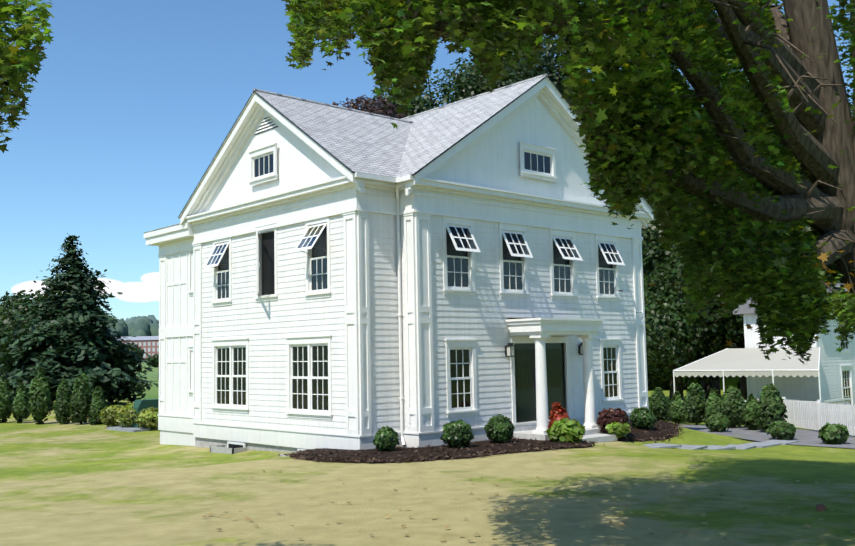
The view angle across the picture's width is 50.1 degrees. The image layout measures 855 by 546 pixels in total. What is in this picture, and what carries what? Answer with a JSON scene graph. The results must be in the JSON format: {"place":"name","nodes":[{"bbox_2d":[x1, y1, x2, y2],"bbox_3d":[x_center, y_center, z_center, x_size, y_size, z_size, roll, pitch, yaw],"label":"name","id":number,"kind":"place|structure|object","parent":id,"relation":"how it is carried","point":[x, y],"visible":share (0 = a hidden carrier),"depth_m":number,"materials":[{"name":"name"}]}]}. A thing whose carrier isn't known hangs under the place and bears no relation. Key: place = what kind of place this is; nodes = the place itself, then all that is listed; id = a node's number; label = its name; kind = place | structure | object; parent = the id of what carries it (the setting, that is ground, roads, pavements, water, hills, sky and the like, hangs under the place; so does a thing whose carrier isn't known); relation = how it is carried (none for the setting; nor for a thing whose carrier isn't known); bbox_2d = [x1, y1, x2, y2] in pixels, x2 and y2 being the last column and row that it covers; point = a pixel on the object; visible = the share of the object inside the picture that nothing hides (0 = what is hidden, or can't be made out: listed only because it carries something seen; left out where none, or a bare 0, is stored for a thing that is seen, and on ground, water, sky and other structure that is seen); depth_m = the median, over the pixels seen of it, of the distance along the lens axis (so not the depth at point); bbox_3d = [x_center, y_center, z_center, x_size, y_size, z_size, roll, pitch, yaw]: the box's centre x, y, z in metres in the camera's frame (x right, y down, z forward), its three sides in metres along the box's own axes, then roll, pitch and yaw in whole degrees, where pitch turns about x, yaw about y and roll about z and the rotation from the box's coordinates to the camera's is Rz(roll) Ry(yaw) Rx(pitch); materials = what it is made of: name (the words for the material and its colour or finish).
{"place":"outdoors","nodes":[
{"label":"outdoors","id":0,"kind":"place"},
{"bbox_2d":[0,0,852,319],"label":"sky","id":1,"kind":"structure","parent":0,"point":[132,101],"materials":[{"name":"blue"}]},
{"bbox_2d":[0,359,854,545],"bbox_3d":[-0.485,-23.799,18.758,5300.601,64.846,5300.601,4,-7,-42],"label":"ground","id":2,"kind":"structure","parent":0,"point":[77,484],"depth_m":14.67,"materials":[{"name":"green plant"}]},
{"bbox_2d":[0,374,13,422],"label":"arborvitae","id":3,"kind":"object","parent":2,"relation":"on","point":[6,408],"depth_m":41.65,"materials":[{"name":"green plant"}]},
{"bbox_2d":[12,382,30,422],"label":"arborvitae","id":4,"kind":"object","parent":2,"relation":"on","point":[20,402],"depth_m":41.09,"materials":[{"name":"green plant"}]},
{"bbox_2d":[0,301,49,394],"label":"tree","id":5,"kind":"object","parent":2,"relation":"on","point":[12,320],"depth_m":58.77,"materials":[{"name":"green plant"}]},
{"bbox_2d":[0,289,61,331],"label":"tree","id":6,"kind":"object","parent":2,"relation":"on","point":[10,300],"depth_m":149.28,"materials":[{"name":"green plant"}]},
{"bbox_2d":[27,366,52,423],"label":"arborvitae","id":7,"kind":"object","parent":2,"relation":"on","point":[38,389],"depth_m":40.05,"materials":[{"name":"green plant"}]},
{"bbox_2d":[53,378,70,424],"bbox_3d":[-15.851,5.637,39.732,0.846,2.123,0.808,4,-7,-42],"label":"arborvitae","id":8,"kind":"object","parent":2,"relation":"on","point":[63,397],"depth_m":39.56,"materials":[{"name":"green plant"}]},
{"bbox_2d":[0,233,158,405],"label":"conifer tree","id":9,"kind":"object","parent":2,"relation":"on","point":[72,330],"depth_m":51.21,"materials":[{"name":"green plant"}]},
{"bbox_2d":[68,373,92,424],"bbox_3d":[-14.907,5.444,39.270,1.048,2.297,1.090,4,-7,-42],"label":"arborvitae","id":10,"kind":"object","parent":2,"relation":"on","point":[79,407],"depth_m":39.02,"materials":[{"name":"green plant"}]},
{"bbox_2d":[88,386,106,424],"bbox_3d":[-13.942,5.656,38.727,0.871,1.726,0.861,4,-7,-42],"label":"arborvitae","id":11,"kind":"object","parent":2,"relation":"on","point":[98,404],"depth_m":38.52,"materials":[{"name":"green plant"}]},
{"bbox_2d":[97,404,122,426],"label":"flower bush","id":12,"kind":"object","parent":2,"relation":"on","point":[105,418],"depth_m":36.80,"materials":[{"name":"plant"}]},
{"bbox_2d":[114,401,135,427],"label":"flower bush","id":13,"kind":"object","parent":2,"relation":"on","point":[126,414],"depth_m":35.67,"materials":[{"name":"green plant"}]},
{"bbox_2d":[93,317,158,336],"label":"forest trees","id":14,"kind":"object","parent":2,"relation":"on","point":[143,327],"visible":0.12,"depth_m":659.03,"materials":[{"name":"green plant"}]},
{"bbox_2d":[107,399,158,431],"bbox_3d":[-10.825,5.604,36.203,2.800,1.190,2.400,4,-7,-42],"label":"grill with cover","id":15,"kind":"object","parent":2,"relation":"on","point":[139,405],"visible":0.4,"depth_m":35.65,"materials":[{"name":"green"}]},
{"bbox_2d":[125,342,144,365],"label":"tree","id":16,"kind":"object","parent":2,"relation":"on","point":[137,350],"depth_m":300.54,"materials":[{"name":"green plant"}]},
{"bbox_2d":[115,336,158,358],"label":"mill building","id":17,"kind":"structure","parent":2,"relation":"on","point":[149,345],"depth_m":534.71,"materials":[{"name":"red brick"}]},
{"bbox_2d":[117,315,158,323],"bbox_3d":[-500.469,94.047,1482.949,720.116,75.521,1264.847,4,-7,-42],"label":"forest trees","id":18,"kind":"object","parent":2,"relation":"on","point":[152,319],"depth_m":1038.28,"materials":[{"name":"green plant"}]},
{"bbox_2d":[135,407,158,430],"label":"flower bush","id":19,"kind":"object","parent":2,"relation":"on","point":[147,415],"depth_m":34.75,"materials":[{"name":"green plant"}]},
{"bbox_2d":[146,353,158,378],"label":"tree","id":20,"kind":"object","parent":2,"relation":"on","point":[154,361],"depth_m":339.48,"materials":[{"name":"green plant"}]},
{"bbox_2d":[332,95,406,118],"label":"purple tree","id":21,"kind":"object","parent":2,"relation":"on","point":[365,105],"depth_m":46.07,"materials":[{"name":"purple plant"}]},
{"bbox_2d":[373,426,399,450],"bbox_3d":[-0.938,3.813,20.670,0.597,0.720,0.624,4,-7,-42],"label":"boxwood","id":22,"kind":"object","parent":2,"relation":"on","point":[385,439],"depth_m":20.50,"materials":[{"name":"green plant"}]},
{"bbox_2d":[144,73,653,456],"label":"house","id":23,"kind":"structure","parent":2,"relation":"on","point":[334,277],"depth_m":24.02,"materials":[{"name":"white wood"}]},
{"bbox_2d":[0,0,854,364],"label":"maple tree","id":24,"kind":"object","parent":2,"relation":"on","point":[624,96],"depth_m":9.21,"materials":[{"name":"green plant"}]},
{"bbox_2d":[599,217,854,347],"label":"orange maple leaves","id":25,"kind":"object","parent":24,"relation":"attached to","point":[822,257],"visible":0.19,"depth_m":11.07,"materials":[{"name":"plant"}]},
{"bbox_2d":[371,55,531,116],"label":"tree","id":26,"kind":"object","parent":2,"relation":"on","point":[462,92],"depth_m":52.36,"materials":[{"name":"green plant"}]},
{"bbox_2d":[284,420,689,462],"bbox_3d":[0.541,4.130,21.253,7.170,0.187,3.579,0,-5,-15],"label":"mulch bed","id":27,"kind":"object","parent":2,"relation":"on","point":[407,452],"visible":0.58,"depth_m":20.47,"materials":[{"name":"brown wood"}]},
{"bbox_2d":[440,419,474,447],"bbox_3d":[0.676,3.781,21.092,0.716,0.794,0.774,4,-7,-42],"label":"boxwood","id":28,"kind":"object","parent":27,"relation":"on","point":[458,433],"visible":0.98,"depth_m":20.89,"materials":[{"name":"green plant"}]},
{"bbox_2d":[484,414,514,442],"bbox_3d":[1.743,3.815,21.983,0.754,0.842,0.755,4,-7,-42],"label":"boxwood","id":29,"kind":"object","parent":27,"relation":"on","point":[499,428],"visible":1,"depth_m":21.76,"materials":[{"name":"green plant"}]},
{"bbox_2d":[545,418,584,442],"bbox_3d":[3.333,3.861,22.057,0.952,0.738,1.027,4,-7,-42],"label":"hosta","id":30,"kind":"object","parent":27,"relation":"on","point":[565,430],"visible":0.96,"depth_m":21.76,"materials":[{"name":"green plant"}]},
{"bbox_2d":[605,421,630,439],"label":"bush","id":31,"kind":"object","parent":27,"relation":"on","point":[619,430],"depth_m":23.48,"materials":[{"name":"green plant"}]},
{"bbox_2d":[461,36,571,100],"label":"tree","id":32,"kind":"object","parent":2,"relation":"on","point":[548,61],"depth_m":57.14,"materials":[{"name":"green plant"}]},
{"bbox_2d":[202,470,854,540],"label":"fallen leaves","id":33,"kind":"object","parent":2,"relation":"on","point":[621,523],"visible":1,"depth_m":12.10,"materials":[{"name":"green plant"}]},
{"bbox_2d":[546,402,569,429],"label":"red coleus leaves","id":34,"kind":"object","parent":2,"relation":"on","point":[558,413],"visible":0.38,"depth_m":22.41,"materials":[{"name":"red plant"}]},
{"bbox_2d":[506,318,617,442],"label":"portico","id":35,"kind":"structure","parent":2,"relation":"on","point":[539,331],"depth_m":23.49,"materials":[{"name":"white wood"}]},
{"bbox_2d":[559,66,649,198],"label":"tree","id":36,"kind":"object","parent":2,"relation":"on","point":[588,104],"depth_m":58.66,"materials":[{"name":"green plant"}]},
{"bbox_2d":[596,408,631,432],"bbox_3d":[4.911,3.951,24.019,0.943,0.805,0.908,4,-7,-42],"label":"bush","id":37,"kind":"object","parent":2,"relation":"on","point":[609,416],"visible":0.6,"depth_m":23.83,"materials":[{"name":"red plant"}]},
{"bbox_2d":[629,407,656,428],"bbox_3d":[5.988,4.095,25.412,0.714,0.754,0.791,4,-7,-42],"label":"boxwood","id":38,"kind":"object","parent":2,"relation":"on","point":[643,417],"visible":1,"depth_m":25.21,"materials":[{"name":"green plant"}]},
{"bbox_2d":[618,421,677,441],"bbox_3d":[5.861,4.484,25.819,2.223,0.293,4.786,-5,-6,38],"label":"mulch bed","id":39,"kind":"object","parent":2,"relation":"on","point":[655,430],"visible":0.31,"depth_m":25.04,"materials":[{"name":"brown wood"}]},
{"bbox_2d":[648,387,668,420],"bbox_3d":[9.047,5.208,35.812,1.001,1.495,0.874,4,-7,-42],"label":"arborvitae","id":40,"kind":"object","parent":2,"relation":"on","point":[658,404],"depth_m":35.55,"materials":[{"name":"green plant"}]},
{"bbox_2d":[667,391,684,423],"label":"arborvitae","id":41,"kind":"object","parent":2,"relation":"on","point":[675,412],"depth_m":34.59,"materials":[{"name":"green plant"}]},
{"bbox_2d":[641,199,739,389],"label":"woods","id":42,"kind":"object","parent":2,"relation":"on","point":[735,381],"depth_m":86.22,"materials":[{"name":"green plant"}]},
{"bbox_2d":[643,252,741,420],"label":"tree","id":43,"kind":"object","parent":2,"relation":"on","point":[657,364],"depth_m":47.55,"materials":[{"name":"green plant"}]},
{"bbox_2d":[683,383,706,424],"bbox_3d":[9.905,4.870,33.784,1.031,1.671,1.088,4,-7,-42],"label":"arborvitae","id":44,"kind":"object","parent":2,"relation":"on","point":[695,400],"depth_m":33.52,"materials":[{"name":"green plant"}]},
{"bbox_2d":[704,388,721,418],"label":"arborvitae","id":45,"kind":"object","parent":2,"relation":"on","point":[713,400],"visible":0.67,"depth_m":32.58,"materials":[{"name":"green plant"}]},
{"bbox_2d":[704,413,729,431],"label":"plant","id":46,"kind":"object","parent":2,"relation":"on","point":[717,422],"visible":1,"depth_m":30.07,"materials":[{"name":"green plant"}]},
{"bbox_2d":[644,440,798,449],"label":"stepping stone path","id":47,"kind":"structure","parent":2,"relation":"on","point":[769,443],"depth_m":24.61,"materials":[{"name":"grey stone"}]},
{"bbox_2d":[717,385,744,427],"bbox_3d":[10.624,4.680,31.749,1.024,1.600,1.102,4,-7,-42],"label":"arborvitae","id":48,"kind":"object","parent":2,"relation":"on","point":[731,396],"depth_m":31.52,"materials":[{"name":"green plant"}]},
{"bbox_2d":[641,154,826,398],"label":"tree","id":49,"kind":"object","parent":2,"relation":"on","point":[654,252],"depth_m":53.65,"materials":[{"name":"green plant"}]},
{"bbox_2d":[645,234,844,399],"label":"tree","id":50,"kind":"object","parent":2,"relation":"on","point":[731,324],"depth_m":47.73,"materials":[{"name":"green plant"}]},
{"bbox_2d":[673,347,820,399],"bbox_3d":[14.652,5.024,39.916,4.852,3.549,5.917,4,-7,-42],"label":"canopy tent","id":51,"kind":"object","parent":2,"relation":"on","point":[741,362],"visible":0.85,"depth_m":39.71,"materials":[{"name":"grey fabric"}]},
{"bbox_2d":[645,80,851,391],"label":"tree","id":52,"kind":"object","parent":2,"relation":"on","point":[772,141],"depth_m":62.05,"materials":[{"name":"green plant"}]},
{"bbox_2d":[740,393,758,429],"bbox_3d":[10.972,4.706,30.717,0.826,1.350,0.865,4,-7,-42],"label":"arborvitae","id":53,"kind":"object","parent":2,"relation":"on","point":[748,418],"visible":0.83,"depth_m":30.57,"materials":[{"name":"green plant"}]},
{"bbox_2d":[754,383,787,431],"bbox_3d":[11.156,4.437,29.719,1.106,1.742,1.008,4,-7,-42],"label":"arborvitae","id":54,"kind":"object","parent":2,"relation":"on","point":[770,398],"depth_m":29.50,"materials":[{"name":"green plant"}]},
{"bbox_2d":[766,420,795,439],"bbox_3d":[10.540,4.729,27.240,0.778,0.701,0.883,4,-7,-42],"label":"plant","id":55,"kind":"object","parent":2,"relation":"on","point":[782,430],"visible":1,"depth_m":27.02,"materials":[{"name":"green plant"}]},
{"bbox_2d":[733,282,854,422],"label":"neighbour house","id":56,"kind":"structure","parent":2,"relation":"on","point":[837,374],"depth_m":42.13,"materials":[{"name":"white wood"}]},
{"bbox_2d":[745,398,850,427],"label":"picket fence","id":57,"kind":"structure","parent":2,"relation":"on","point":[843,400],"depth_m":38.33,"materials":[{"name":"white wood"}]},
{"bbox_2d":[757,397,854,435],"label":"picket fence","id":58,"kind":"object","parent":2,"relation":"on","point":[821,420],"visible":0.54,"depth_m":29.43,"materials":[{"name":"white wood"}]},
{"bbox_2d":[818,233,843,283],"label":"tree","id":59,"kind":"object","parent":2,"relation":"on","point":[831,269],"depth_m":68.80,"materials":[{"name":"green plant"}]},
{"bbox_2d":[817,422,849,443],"bbox_3d":[11.455,4.568,25.750,0.875,0.718,0.816,4,-7,-42],"label":"plant","id":60,"kind":"object","parent":2,"relation":"on","point":[829,433],"visible":1,"depth_m":25.56,"materials":[{"name":"green plant"}]},
{"bbox_2d":[678,425,854,448],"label":"paved path","id":61,"kind":"structure","parent":0,"point":[806,437],"depth_m":28.37,"materials":[{"name":"grey stone"}]},
{"bbox_2d":[816,504,825,510],"bbox_3d":[5.228,3.122,12.152,0.100,0.060,0.200,-3,-5,19],"label":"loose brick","id":62,"kind":"object","parent":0,"point":[820,507],"visible":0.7,"depth_m":12.07,"materials":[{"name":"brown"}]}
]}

